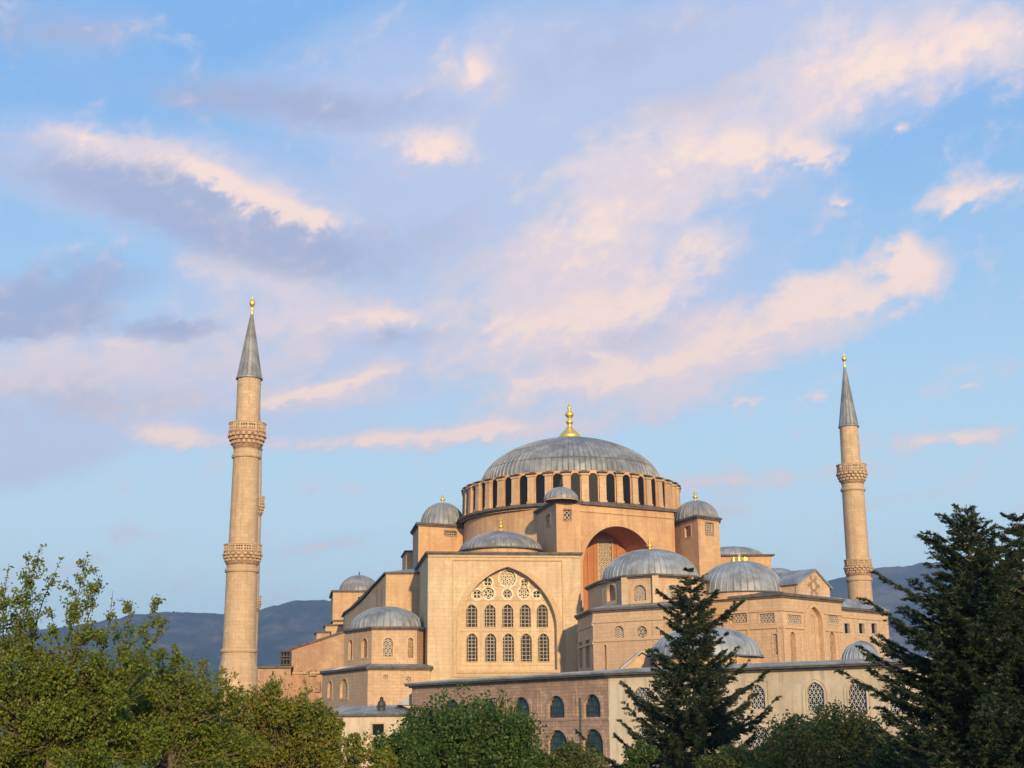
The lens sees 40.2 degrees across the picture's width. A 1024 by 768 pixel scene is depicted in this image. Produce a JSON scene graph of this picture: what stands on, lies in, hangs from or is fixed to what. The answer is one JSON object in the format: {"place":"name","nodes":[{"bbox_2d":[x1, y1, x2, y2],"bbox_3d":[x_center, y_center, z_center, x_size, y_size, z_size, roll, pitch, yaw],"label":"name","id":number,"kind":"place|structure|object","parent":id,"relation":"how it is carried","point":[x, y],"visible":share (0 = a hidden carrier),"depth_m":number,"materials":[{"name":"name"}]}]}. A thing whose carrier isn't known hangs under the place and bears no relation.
{"place":"outdoors","nodes":[
{"label":"outdoors","id":0,"kind":"place"},
{"bbox_2d":[41,753,192,767],"bbox_3d":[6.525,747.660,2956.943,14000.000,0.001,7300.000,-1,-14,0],"label":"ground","id":1,"kind":"structure","parent":0,"point":[114,764],"depth_m":409.01,"materials":[{"name":"green plant"}]},
{"bbox_2d":[0,543,174,767],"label":"tree","id":2,"kind":"object","parent":1,"relation":"on","point":[54,714],"visible":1,"depth_m":29.01,"materials":[{"name":"green plant"}]},
{"bbox_2d":[110,643,276,767],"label":"tree","id":3,"kind":"object","parent":1,"relation":"on","point":[191,711],"visible":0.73,"depth_m":32.01,"materials":[{"name":"green plant"}]},
{"bbox_2d":[217,294,266,720],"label":"minaret","id":4,"kind":"object","parent":1,"relation":"on","point":[242,554],"visible":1,"depth_m":213.44,"materials":[{"name":"beige stone"}]},
{"bbox_2d":[256,418,264,661],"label":"minaret","id":5,"kind":"object","parent":1,"relation":"on","point":[261,503],"visible":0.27,"depth_m":346.34,"materials":[{"name":"beige stone"}]},
{"bbox_2d":[214,670,346,767],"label":"tree","id":6,"kind":"object","parent":1,"relation":"on","point":[298,738],"visible":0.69,"depth_m":35.59,"materials":[{"name":"green plant"}]},
{"bbox_2d":[333,729,397,767],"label":"shrub","id":7,"kind":"object","parent":1,"relation":"on","point":[358,756],"visible":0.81,"depth_m":47.90,"materials":[{"name":"green plant"}]},
{"bbox_2d":[326,693,411,767],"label":"annex","id":8,"kind":"object","parent":1,"relation":"on","point":[381,715],"visible":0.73,"depth_m":198.83,"materials":[{"name":"beige stone"}]},
{"bbox_2d":[370,722,385,736],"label":"window","id":9,"kind":"structure","parent":8,"relation":"in","point":[377,726],"depth_m":198.54,"materials":[{"name":"black glass"}]},
{"bbox_2d":[364,723,439,767],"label":"tree","id":10,"kind":"object","parent":1,"relation":"on","point":[410,750],"visible":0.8,"depth_m":53.84,"materials":[{"name":"green plant"}]},
{"bbox_2d":[392,680,554,767],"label":"tree","id":11,"kind":"object","parent":1,"relation":"on","point":[487,736],"visible":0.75,"depth_m":56.88,"materials":[{"name":"green plant"}]},
{"bbox_2d":[257,403,790,767],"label":"basilica","id":12,"kind":"structure","parent":1,"relation":"on","point":[513,559],"depth_m":236.51,"materials":[{"name":"beige stone"}]},
{"bbox_2d":[381,636,393,657],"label":"window","id":13,"kind":"structure","parent":12,"relation":"in","point":[387,649],"depth_m":219.06,"materials":[{"name":"beige stone"}]},
{"bbox_2d":[444,529,456,536],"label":"window","id":14,"kind":"structure","parent":12,"relation":"in","point":[449,533],"depth_m":260.40,"materials":[{"name":"beige glass"}]},
{"bbox_2d":[465,604,477,627],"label":"window","id":15,"kind":"structure","parent":12,"relation":"in","point":[471,613],"depth_m":222.03,"materials":[{"name":"beige glass"}]},
{"bbox_2d":[466,633,478,662],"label":"window","id":16,"kind":"structure","parent":12,"relation":"in","point":[471,640],"depth_m":220.78,"materials":[{"name":"beige glass"}]},
{"bbox_2d":[473,483,475,511],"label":"window","id":17,"kind":"structure","parent":12,"relation":"in","point":[474,487],"depth_m":256.27,"materials":[{"name":"paint"}]},
{"bbox_2d":[480,478,487,509],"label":"window","id":18,"kind":"structure","parent":12,"relation":"in","point":[482,483],"depth_m":253.44,"materials":[{"name":"paint"}]},
{"bbox_2d":[484,604,496,627],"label":"window","id":19,"kind":"structure","parent":12,"relation":"in","point":[490,621],"depth_m":222.35,"materials":[{"name":"beige glass"}]},
{"bbox_2d":[484,632,496,662],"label":"window","id":20,"kind":"structure","parent":12,"relation":"in","point":[490,643],"depth_m":221.16,"materials":[{"name":"beige glass"}]},
{"bbox_2d":[491,476,498,507],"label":"window","id":21,"kind":"structure","parent":12,"relation":"in","point":[494,483],"depth_m":251.04,"materials":[{"name":"glass"}]},
{"bbox_2d":[501,603,513,627],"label":"window","id":22,"kind":"structure","parent":12,"relation":"in","point":[507,614],"depth_m":222.68,"materials":[{"name":"beige glass"}]},
{"bbox_2d":[503,474,512,505],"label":"window","id":23,"kind":"structure","parent":12,"relation":"in","point":[507,481],"depth_m":248.96,"materials":[{"name":"glass"}]},
{"bbox_2d":[502,632,514,662],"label":"window","id":24,"kind":"structure","parent":12,"relation":"in","point":[508,656],"depth_m":221.48,"materials":[{"name":"beige glass"}]},
{"bbox_2d":[518,472,528,504],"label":"window","id":25,"kind":"structure","parent":12,"relation":"in","point":[522,480],"depth_m":247.32,"materials":[{"name":"glass"}]},
{"bbox_2d":[519,604,531,627],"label":"window","id":26,"kind":"structure","parent":12,"relation":"in","point":[524,611],"depth_m":223.06,"materials":[{"name":"beige stone"}]},
{"bbox_2d":[520,633,532,662],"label":"window","id":27,"kind":"structure","parent":12,"relation":"in","point":[525,640],"depth_m":221.81,"materials":[{"name":"beige glass"}]},
{"bbox_2d":[535,471,545,502],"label":"window","id":28,"kind":"structure","parent":12,"relation":"in","point":[539,476],"depth_m":246.06,"materials":[{"name":"glass"}]},
{"bbox_2d":[536,604,548,627],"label":"window","id":29,"kind":"structure","parent":12,"relation":"in","point":[541,611],"depth_m":223.38,"materials":[{"name":"beige stone"}]},
{"bbox_2d":[537,632,549,662],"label":"window","id":30,"kind":"structure","parent":12,"relation":"in","point":[543,646],"depth_m":222.13,"materials":[{"name":"beige stone"}]},
{"bbox_2d":[546,512,550,527],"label":"window","id":31,"kind":"structure","parent":12,"relation":"in","point":[549,517],"depth_m":236.40,"materials":[{"name":"grey stone"}]},
{"bbox_2d":[552,470,562,488],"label":"window","id":32,"kind":"structure","parent":12,"relation":"in","point":[557,475],"depth_m":245.64,"materials":[{"name":"glass"}]},
{"bbox_2d":[563,508,571,521],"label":"window","id":33,"kind":"structure","parent":12,"relation":"in","point":[566,513],"depth_m":232.40,"materials":[{"name":"beige stone"}]},
{"bbox_2d":[569,470,580,499],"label":"window","id":34,"kind":"structure","parent":12,"relation":"in","point":[575,477],"depth_m":245.22,"materials":[{"name":"glass"}]},
{"bbox_2d":[587,470,598,501],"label":"window","id":35,"kind":"structure","parent":12,"relation":"in","point":[593,478],"depth_m":245.34,"materials":[{"name":"glass"}]},
{"bbox_2d":[597,539,612,580],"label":"window","id":36,"kind":"structure","parent":12,"relation":"in","point":[603,545],"depth_m":249.20,"materials":[{"name":"pink paint"}]},
{"bbox_2d":[605,471,615,502],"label":"window","id":37,"kind":"structure","parent":12,"relation":"in","point":[610,477],"depth_m":246.12,"materials":[{"name":"glass"}]},
{"bbox_2d":[621,471,631,503],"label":"window","id":38,"kind":"structure","parent":12,"relation":"in","point":[627,496],"depth_m":247.26,"materials":[{"name":"glass"}]},
{"bbox_2d":[637,473,645,504],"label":"window","id":39,"kind":"structure","parent":12,"relation":"in","point":[641,481],"depth_m":248.96,"materials":[{"name":"glass"}]},
{"bbox_2d":[650,475,656,506],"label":"window","id":40,"kind":"structure","parent":12,"relation":"in","point":[653,482],"depth_m":251.04,"materials":[{"name":"paint"}]},
{"bbox_2d":[661,478,666,507],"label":"window","id":41,"kind":"structure","parent":12,"relation":"in","point":[663,483],"depth_m":253.53,"materials":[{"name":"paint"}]},
{"bbox_2d":[669,481,672,507],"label":"window","id":42,"kind":"structure","parent":12,"relation":"in","point":[669,481],"depth_m":256.36,"materials":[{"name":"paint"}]},
{"bbox_2d":[684,524,691,538],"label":"window","id":43,"kind":"structure","parent":12,"relation":"in","point":[689,531],"depth_m":247.54,"materials":[{"name":"paint"}]},
{"bbox_2d":[705,521,713,535],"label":"window","id":44,"kind":"structure","parent":12,"relation":"in","point":[708,527],"depth_m":246.24,"materials":[{"name":"beige stone"}]},
{"bbox_2d":[538,737,609,767],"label":"shrub","id":45,"kind":"object","parent":1,"relation":"on","point":[574,751],"visible":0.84,"depth_m":59.39,"materials":[{"name":"green plant"}]},
{"bbox_2d":[620,650,652,668],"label":"porch","id":46,"kind":"object","parent":1,"relation":"on","point":[641,661],"visible":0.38,"depth_m":184.86,"materials":[{"name":"pink paint"}]},
{"bbox_2d":[620,739,659,767],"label":"shrub","id":47,"kind":"object","parent":1,"relation":"on","point":[635,756],"visible":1,"depth_m":55.66,"materials":[{"name":"green plant"}]},
{"bbox_2d":[574,538,709,671],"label":"mausoleum","id":48,"kind":"structure","parent":1,"relation":"on","point":[620,619],"depth_m":203.38,"materials":[{"name":"beige stone"}]},
{"bbox_2d":[605,581,617,604],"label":"window","id":49,"kind":"structure","parent":48,"relation":"in","point":[614,590],"depth_m":208.57,"materials":[{"name":"beige stone"}]},
{"bbox_2d":[612,624,625,638],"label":"window","id":50,"kind":"structure","parent":48,"relation":"in","point":[620,631],"depth_m":201.32,"materials":[{"name":"beige stone"}]},
{"bbox_2d":[630,581,649,603],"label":"window","id":51,"kind":"structure","parent":48,"relation":"in","point":[642,592],"depth_m":203.34,"materials":[{"name":"beige stone"}]},
{"bbox_2d":[635,624,648,637],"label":"window","id":52,"kind":"structure","parent":48,"relation":"in","point":[643,632],"depth_m":199.41,"materials":[{"name":"beige stone"}]},
{"bbox_2d":[663,581,680,601],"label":"window","id":53,"kind":"structure","parent":48,"relation":"in","point":[666,590],"depth_m":203.44,"materials":[{"name":"beige stone"}]},
{"bbox_2d":[572,566,786,767],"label":"conifer","id":54,"kind":"object","parent":1,"relation":"on","point":[678,738],"visible":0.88,"depth_m":73.39,"materials":[{"name":"green plant"}]},
{"bbox_2d":[648,627,764,666],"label":"domed kiosk","id":55,"kind":"object","parent":1,"relation":"on","point":[750,650],"visible":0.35,"depth_m":178.29,"materials":[{"name":"grey metal"}]},
{"bbox_2d":[692,735,773,767],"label":"shrub","id":56,"kind":"object","parent":1,"relation":"on","point":[731,756],"visible":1,"depth_m":61.24,"materials":[{"name":"green plant"}]},
{"bbox_2d":[704,554,844,662],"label":"mausoleum","id":57,"kind":"structure","parent":1,"relation":"on","point":[791,616],"depth_m":209.34,"materials":[{"name":"beige stone"}]},
{"bbox_2d":[752,695,891,767],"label":"bush","id":58,"kind":"object","parent":1,"relation":"on","point":[804,744],"visible":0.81,"depth_m":62.49,"materials":[{"name":"green plant"}]},
{"bbox_2d":[836,352,872,601],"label":"minaret","id":59,"kind":"object","parent":1,"relation":"on","point":[851,474],"visible":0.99,"depth_m":262.79,"materials":[{"name":"beige stone"}]},
{"bbox_2d":[841,641,880,659],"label":"domed kiosk","id":60,"kind":"object","parent":1,"relation":"on","point":[851,651],"visible":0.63,"depth_m":173.72,"materials":[{"name":"grey metal"}]},
{"bbox_2d":[868,734,934,767],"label":"shrub","id":61,"kind":"object","parent":1,"relation":"on","point":[879,751],"visible":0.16,"depth_m":57.55,"materials":[{"name":"green plant"}]},
{"bbox_2d":[830,502,1023,767],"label":"conifer","id":62,"kind":"object","parent":1,"relation":"on","point":[970,686],"visible":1,"depth_m":48.33,"materials":[{"name":"green plant"}]},
{"bbox_2d":[0,562,1003,738],"bbox_3d":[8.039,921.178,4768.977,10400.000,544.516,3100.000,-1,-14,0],"label":"hills","id":63,"kind":"structure","parent":0,"point":[285,626],"depth_m":4205.55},
{"bbox_2d":[0,0,1023,634],"label":"sky","id":64,"kind":"structure","parent":0,"point":[451,227],"materials":[{"name":"blue"}]},
{"bbox_2d":[404,656,936,767],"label":"front range","id":65,"kind":"structure","parent":0,"point":[588,705],"depth_m":162.66,"materials":[{"name":"beige stone"}]},
{"bbox_2d":[444,697,462,714],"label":"window","id":66,"kind":"structure","parent":65,"relation":"in","point":[456,702],"depth_m":188.20,"materials":[{"name":"beige stone"}]},
{"bbox_2d":[481,695,495,709],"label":"window","id":67,"kind":"structure","parent":65,"relation":"in","point":[484,697],"depth_m":181.88,"materials":[{"name":"beige stone"}]},
{"bbox_2d":[511,694,531,717],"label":"window","id":68,"kind":"structure","parent":65,"relation":"in","point":[524,701],"depth_m":176.58,"materials":[{"name":"beige stone"}]},
{"bbox_2d":[546,692,566,721],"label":"window","id":69,"kind":"structure","parent":65,"relation":"in","point":[558,708],"depth_m":171.44,"materials":[{"name":"teal glass"}]},
{"bbox_2d":[545,726,569,756],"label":"window","id":70,"kind":"structure","parent":65,"relation":"in","point":[560,736],"depth_m":170.61,"materials":[{"name":"teal glass"}]},
{"bbox_2d":[581,691,602,720],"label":"window","id":71,"kind":"structure","parent":65,"relation":"in","point":[594,706],"depth_m":166.29,"materials":[{"name":"teal glass"}]},
{"bbox_2d":[581,725,606,760],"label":"window","id":72,"kind":"structure","parent":65,"relation":"in","point":[596,736],"depth_m":165.08,"materials":[{"name":"teal glass"}]},
{"bbox_2d":[634,730,646,751],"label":"window","id":73,"kind":"structure","parent":65,"relation":"in","point":[639,733],"depth_m":160.62,"materials":[{"name":"grey"}]},
{"bbox_2d":[632,686,649,710],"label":"window","id":74,"kind":"structure","parent":65,"relation":"in","point":[640,692],"depth_m":161.61,"materials":[{"name":"grey"}]},
{"bbox_2d":[749,684,765,709],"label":"window","id":75,"kind":"structure","parent":65,"relation":"in","point":[759,703],"depth_m":152.43,"materials":[{"name":"grey"}]},
{"bbox_2d":[750,725,768,748],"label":"window","id":76,"kind":"structure","parent":65,"relation":"in","point":[760,727],"depth_m":151.56,"materials":[{"name":"grey"}]},
{"bbox_2d":[805,681,825,711],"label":"window","id":77,"kind":"structure","parent":65,"relation":"in","point":[816,690],"depth_m":148.48,"materials":[{"name":"grey"}]},
{"bbox_2d":[847,681,868,713],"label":"window","id":78,"kind":"structure","parent":65,"relation":"in","point":[858,698],"depth_m":145.57,"materials":[{"name":"grey"}]},
{"bbox_2d":[887,681,908,712],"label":"window","id":79,"kind":"structure","parent":65,"relation":"in","point":[894,709],"depth_m":142.97,"materials":[{"name":"grey"}]},
{"bbox_2d":[841,599,890,657],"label":"side wing","id":80,"kind":"structure","parent":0,"point":[860,622],"depth_m":220.68,"materials":[{"name":"beige stone"}]},
{"bbox_2d":[843,621,851,635],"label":"window","id":81,"kind":"structure","parent":80,"relation":"in","point":[845,630],"depth_m":217.62,"materials":[{"name":"beige glass"}]},
{"bbox_2d":[857,621,865,635],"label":"window","id":82,"kind":"structure","parent":80,"relation":"in","point":[859,625],"depth_m":220.46,"materials":[{"name":"beige glass"}]},
{"bbox_2d":[870,621,877,635],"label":"window","id":83,"kind":"structure","parent":80,"relation":"in","point":[872,630],"depth_m":222.89,"materials":[{"name":"beige glass"}]}
]}

